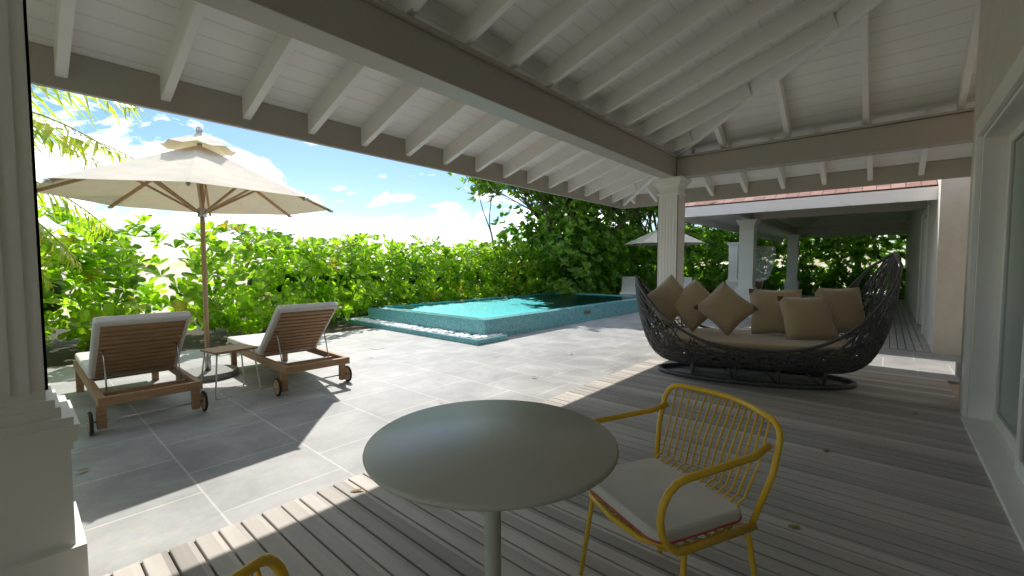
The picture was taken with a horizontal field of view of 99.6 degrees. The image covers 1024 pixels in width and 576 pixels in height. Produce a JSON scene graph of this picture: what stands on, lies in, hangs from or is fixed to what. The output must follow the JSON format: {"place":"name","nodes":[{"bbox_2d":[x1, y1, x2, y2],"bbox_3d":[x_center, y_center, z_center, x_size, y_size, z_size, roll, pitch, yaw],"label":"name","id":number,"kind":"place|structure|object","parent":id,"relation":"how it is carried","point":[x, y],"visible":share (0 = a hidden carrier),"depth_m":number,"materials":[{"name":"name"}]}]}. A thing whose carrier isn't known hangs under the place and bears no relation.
{"place":"outdoors","nodes":[
{"label":"outdoors","id":0,"kind":"place"},
{"bbox_2d":[33,126,101,169],"bbox_3d":[-6.616,-1.331,4.744,3.966,4.756,3.385,3,4,41],"label":"palm","id":1,"kind":"object","parent":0,"point":[50,142],"depth_m":5.59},
{"bbox_2d":[352,317,502,339],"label":"pool pebbles","id":2,"kind":"object","parent":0,"point":[436,330],"visible":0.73,"depth_m":8.15,"materials":[{"name":"white gravel"}]},
{"bbox_2d":[31,84,905,265],"label":"sky","id":3,"kind":"structure","parent":0,"point":[368,194],"materials":[{"name":"blue"}]},
{"bbox_2d":[45,290,903,367],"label":"mulch ground","id":4,"kind":"structure","parent":0,"point":[61,352],"depth_m":7.55,"materials":[{"name":"brown soil"}]},
{"bbox_2d":[31,84,144,293],"bbox_3d":[-7.239,-0.742,4.213,5.212,3.636,5.426,3,4,41],"label":"palm","id":5,"kind":"object","parent":4,"relation":"on","point":[77,142],"depth_m":4.89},
{"bbox_2d":[43,264,503,311],"bbox_3d":[-5.217,-0.190,9.307,5.845,1.271,18.684,1,3,14],"label":"hedge","id":6,"kind":"object","parent":4,"relation":"on","point":[56,307],"visible":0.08,"depth_m":10.43,"materials":[{"name":"green plant"}]},
{"bbox_2d":[38,200,556,352],"bbox_3d":[-4.620,-0.374,9.317,7.675,2.687,20.222,1,3,18],"label":"hedge","id":7,"kind":"object","parent":4,"relation":"on","point":[112,263],"visible":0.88,"depth_m":8.10,"materials":[{"name":"green plant"}]},
{"bbox_2d":[477,179,498,278],"bbox_3d":[-0.723,-3.173,15.833,2.861,7.279,1.784,0,3,-4],"label":"bare tree","id":8,"kind":"object","parent":4,"relation":"on","point":[490,209],"visible":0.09,"depth_m":16.20,"materials":[{"name":"brown plant"}]},
{"bbox_2d":[447,172,585,274],"bbox_3d":[1.147,-4.277,17.109,8.797,9.348,7.902,3,4,41],"label":"tree","id":9,"kind":"object","parent":4,"relation":"on","point":[489,184],"depth_m":17.25,"materials":[{"name":"green plant"}]},
{"bbox_2d":[505,185,615,232],"bbox_3d":[2.400,-4.588,19.605,12.046,9.703,10.046,3,4,41],"label":"tree","id":10,"kind":"object","parent":4,"relation":"on","point":[568,213],"depth_m":19.15,"materials":[{"name":"green plant"}]},
{"bbox_2d":[490,185,645,275],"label":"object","id":11,"kind":"object","parent":10,"relation":"attached to","point":[537,206],"visible":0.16,"depth_m":16.34,"materials":[{"name":"green plant"}]},
{"bbox_2d":[528,189,655,280],"bbox_3d":[3.518,-3.362,17.311,7.956,7.485,8.802,3,4,41],"label":"tree","id":12,"kind":"object","parent":4,"relation":"on","point":[574,202],"depth_m":16.41,"materials":[{"name":"green plant"}]},
{"bbox_2d":[601,206,713,278],"bbox_3d":[6.945,-3.604,19.620,7.826,7.723,6.576,3,4,41],"label":"tree","id":13,"kind":"object","parent":4,"relation":"on","point":[637,224],"depth_m":19.66,"materials":[{"name":"green plant"}]},
{"bbox_2d":[624,226,708,246],"bbox_3d":[5.334,-0.940,15.064,2.645,2.885,2.645,2,3,30],"label":"parasol","id":14,"kind":"object","parent":4,"relation":"on","point":[649,239],"visible":0.29,"depth_m":14.80,"materials":[{"name":"white fabric"}]},
{"bbox_2d":[496,208,907,297],"bbox_3d":[7.581,-1.454,18.396,14.678,3.990,14.192,3,4,41],"label":"hedge","id":15,"kind":"object","parent":4,"relation":"on","point":[712,276],"visible":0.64,"depth_m":17.66,"materials":[{"name":"green plant"}]},
{"bbox_2d":[695,224,771,265],"bbox_3d":[11.807,-3.379,21.320,9.094,7.112,7.897,3,4,41],"label":"tree","id":16,"kind":"object","parent":4,"relation":"on","point":[718,231],"depth_m":21.17,"materials":[{"name":"green plant"}]},
{"bbox_2d":[48,266,958,400],"bbox_3d":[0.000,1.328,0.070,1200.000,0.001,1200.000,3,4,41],"label":"ground","id":17,"kind":"structure","parent":0,"point":[177,271],"depth_m":33.12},
{"bbox_2d":[904,0,1023,413],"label":"house walls","id":18,"kind":"structure","parent":17,"relation":"on","point":[1001,36],"depth_m":6.20,"materials":[{"name":"paint"}]},
{"bbox_2d":[53,0,980,205],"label":"porch rafters","id":19,"kind":"object","parent":18,"relation":"attached to","point":[776,64],"visible":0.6,"depth_m":4.41,"materials":[{"name":"white wood"}]},
{"bbox_2d":[26,0,850,185],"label":"porch ceiling","id":20,"kind":"structure","parent":19,"relation":"attached to","point":[227,53],"depth_m":3.61,"materials":[{"name":"white wood"}]},
{"bbox_2d":[638,0,977,194],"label":"porch ceiling","id":21,"kind":"structure","parent":19,"relation":"attached to","point":[917,49],"depth_m":5.03,"materials":[{"name":"white wood"}]},
{"bbox_2d":[728,200,926,237],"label":"beams","id":22,"kind":"structure","parent":18,"relation":"attached to","point":[770,220],"depth_m":10.43,"materials":[{"name":"beige paint"}]},
{"bbox_2d":[755,231,775,281],"bbox_3d":[7.797,-1.001,13.511,0.402,1.627,0.900,-2,4,-39],"label":"hammock chair","id":23,"kind":"object","parent":22,"relation":"hanging from","point":[770,261],"visible":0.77,"depth_m":13.46,"materials":[{"name":"grey wicker"}]},
{"bbox_2d":[916,205,928,333],"bbox_3d":[8.368,-0.363,8.753,0.120,2.400,2.000,3,4,41],"label":"door","id":24,"kind":"structure","parent":18,"relation":"attached to","point":[925,243],"depth_m":9.37,"materials":[{"name":"white paint"}]},
{"bbox_2d":[955,362,961,376],"bbox_3d":[4.128,0.750,3.997,0.035,0.120,0.100,3,4,41],"label":"wall socket","id":25,"kind":"object","parent":18,"relation":"attached to","point":[958,369],"depth_m":3.96,"materials":[{"name":"grey plastic"}]},
{"bbox_2d":[960,47,1023,550],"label":"sliding door frame","id":26,"kind":"object","parent":18,"relation":"attached to","point":[997,443],"visible":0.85,"depth_m":3.45,"materials":[{"name":"white wood"}]},
{"bbox_2d":[998,133,1023,460],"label":"sliding door glass","id":27,"kind":"object","parent":26,"relation":"in","point":[1011,352],"visible":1,"depth_m":3.16,"materials":[{"name":"clear glass"}]},
{"bbox_2d":[47,295,960,575],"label":"patio floor","id":28,"kind":"structure","parent":0,"point":[145,485],"depth_m":3.77,"materials":[{"name":"tile"}]},
{"bbox_2d":[0,0,88,575],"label":"column","id":29,"kind":"structure","parent":28,"relation":"on","point":[41,531],"depth_m":1.65,"materials":[{"name":"white paint"}]},
{"bbox_2d":[28,0,974,208],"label":"porch beams","id":30,"kind":"structure","parent":29,"relation":"on","point":[384,37],"depth_m":4.00,"materials":[{"name":"white wood"}]},
{"bbox_2d":[73,311,207,435],"bbox_3d":[-3.647,0.636,4.138,2.000,0.893,0.780,3,4,41],"label":"lounger","id":31,"kind":"object","parent":28,"relation":"on","point":[129,345],"visible":1,"depth_m":3.71,"materials":[{"name":"brown wood"}]},
{"bbox_2d":[37,125,332,381],"bbox_3d":[-3.548,-0.406,4.977,2.608,2.885,2.608,2,4,36],"label":"parasol","id":32,"kind":"object","parent":28,"relation":"on","point":[200,174],"visible":0.91,"depth_m":4.84,"materials":[{"name":"beige fabric"}]},
{"bbox_2d":[200,343,260,399],"bbox_3d":[-2.887,0.843,4.431,0.354,0.464,0.436,2,4,33],"label":"side table","id":33,"kind":"object","parent":28,"relation":"on","point":[217,351],"visible":0.89,"depth_m":4.38,"materials":[{"name":"brown wood"}]},
{"bbox_2d":[226,302,351,395],"bbox_3d":[-2.728,0.583,5.135,2.000,0.893,0.780,3,4,42],"label":"lounger","id":34,"kind":"object","parent":28,"relation":"on","point":[293,328],"visible":0.95,"depth_m":4.71,"materials":[{"name":"brown wood"}]},
{"bbox_2d":[342,292,638,345],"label":"pool walls","id":35,"kind":"structure","parent":28,"relation":"on","point":[510,325],"depth_m":8.62,"materials":[{"name":"teal tile"}]},
{"bbox_2d":[373,292,635,319],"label":"pool water","id":36,"kind":"structure","parent":35,"relation":"in","point":[480,308],"depth_m":10.53,"materials":[{"name":"teal liquid"}]},
{"bbox_2d":[75,337,917,527],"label":"fallen leaves","id":37,"kind":"object","parent":28,"relation":"on","point":[793,526],"visible":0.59,"depth_m":2.48,"materials":[{"name":"brown plant"}]},
{"bbox_2d":[619,276,639,295],"bbox_3d":[4.209,0.049,15.412,0.780,0.874,2.000,1,3,17],"label":"lounger","id":38,"kind":"object","parent":28,"relation":"on","point":[628,286],"visible":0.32,"depth_m":15.75,"materials":[{"name":"white wood"}]},
{"bbox_2d":[649,176,691,344],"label":"column","id":39,"kind":"structure","parent":28,"relation":"on","point":[671,228],"depth_m":6.88,"materials":[{"name":"white paint"}]},
{"bbox_2d":[683,277,691,288],"bbox_3d":[5.794,0.093,14.569,0.780,0.874,2.000,1,3,17],"label":"lounger","id":40,"kind":"object","parent":28,"relation":"on","point":[687,280],"visible":0.04,"depth_m":15.09,"materials":[{"name":"white wood"}]},
{"bbox_2d":[734,219,760,317],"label":"column","id":41,"kind":"structure","parent":28,"relation":"on","point":[747,253],"depth_m":10.74,"materials":[{"name":"white paint"}]},
{"bbox_2d":[783,234,801,289],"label":"column","id":42,"kind":"structure","parent":28,"relation":"on","point":[791,282],"depth_m":15.95,"materials":[{"name":"white paint"}]},
{"bbox_2d":[103,352,1023,575],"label":"deck floor","id":43,"kind":"structure","parent":0,"point":[889,483],"depth_m":2.25,"materials":[{"name":"grey wood"}]},
{"bbox_2d":[229,553,289,575],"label":"chair","id":44,"kind":"object","parent":43,"relation":"on","point":[275,564],"visible":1,"depth_m":0.76,"materials":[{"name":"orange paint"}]},
{"bbox_2d":[362,400,618,575],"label":"round table","id":45,"kind":"object","parent":43,"relation":"on","point":[492,459],"visible":1,"depth_m":1.28,"materials":[{"name":"grey paint"}]},
{"bbox_2d":[579,383,783,575],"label":"chair","id":46,"kind":"object","parent":43,"relation":"on","point":[661,504],"visible":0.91,"depth_m":1.50,"materials":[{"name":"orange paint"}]},
{"bbox_2d":[635,252,903,389],"bbox_3d":[2.732,0.314,4.933,2.589,1.422,1.311,1,3,21],"label":"daybed","id":47,"kind":"object","parent":43,"relation":"on","point":[794,331],"visible":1,"depth_m":4.74,"materials":[{"name":"wicker"}]},
{"bbox_2d":[725,242,738,289],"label":"column","id":48,"kind":"structure","parent":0,"point":[731,281],"depth_m":17.25,"materials":[{"name":"white paint"}]},
{"bbox_2d":[755,278,762,288],"bbox_3d":[9.108,0.020,16.433,0.780,0.824,2.000,1,3,26],"label":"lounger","id":49,"kind":"object","parent":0,"point":[759,285],"visible":0.1,"depth_m":15.74,"materials":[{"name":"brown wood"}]},
{"bbox_2d":[685,184,937,238],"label":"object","id":50,"kind":"structure","parent":0,"point":[872,218],"depth_m":16.24,"materials":[{"name":"white wood"}]},
{"bbox_2d":[685,180,937,205],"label":"roof","id":51,"kind":"structure","parent":50,"relation":"on","point":[899,185],"depth_m":7.64,"materials":[{"name":"wood"}]},
{"bbox_2d":[685,186,938,242],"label":"beam","id":52,"kind":"structure","parent":50,"relation":"attached to","point":[693,214],"depth_m":7.74,"materials":[{"name":"white paint"}]},
{"bbox_2d":[735,296,931,352],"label":"deck floor","id":53,"kind":"structure","parent":0,"point":[904,333],"depth_m":8.40,"materials":[{"name":"grey wood"}]},
{"bbox_2d":[841,235,878,274],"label":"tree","id":54,"kind":"object","parent":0,"point":[859,262],"depth_m":19.32,"materials":[{"name":"green plant"}]}
]}

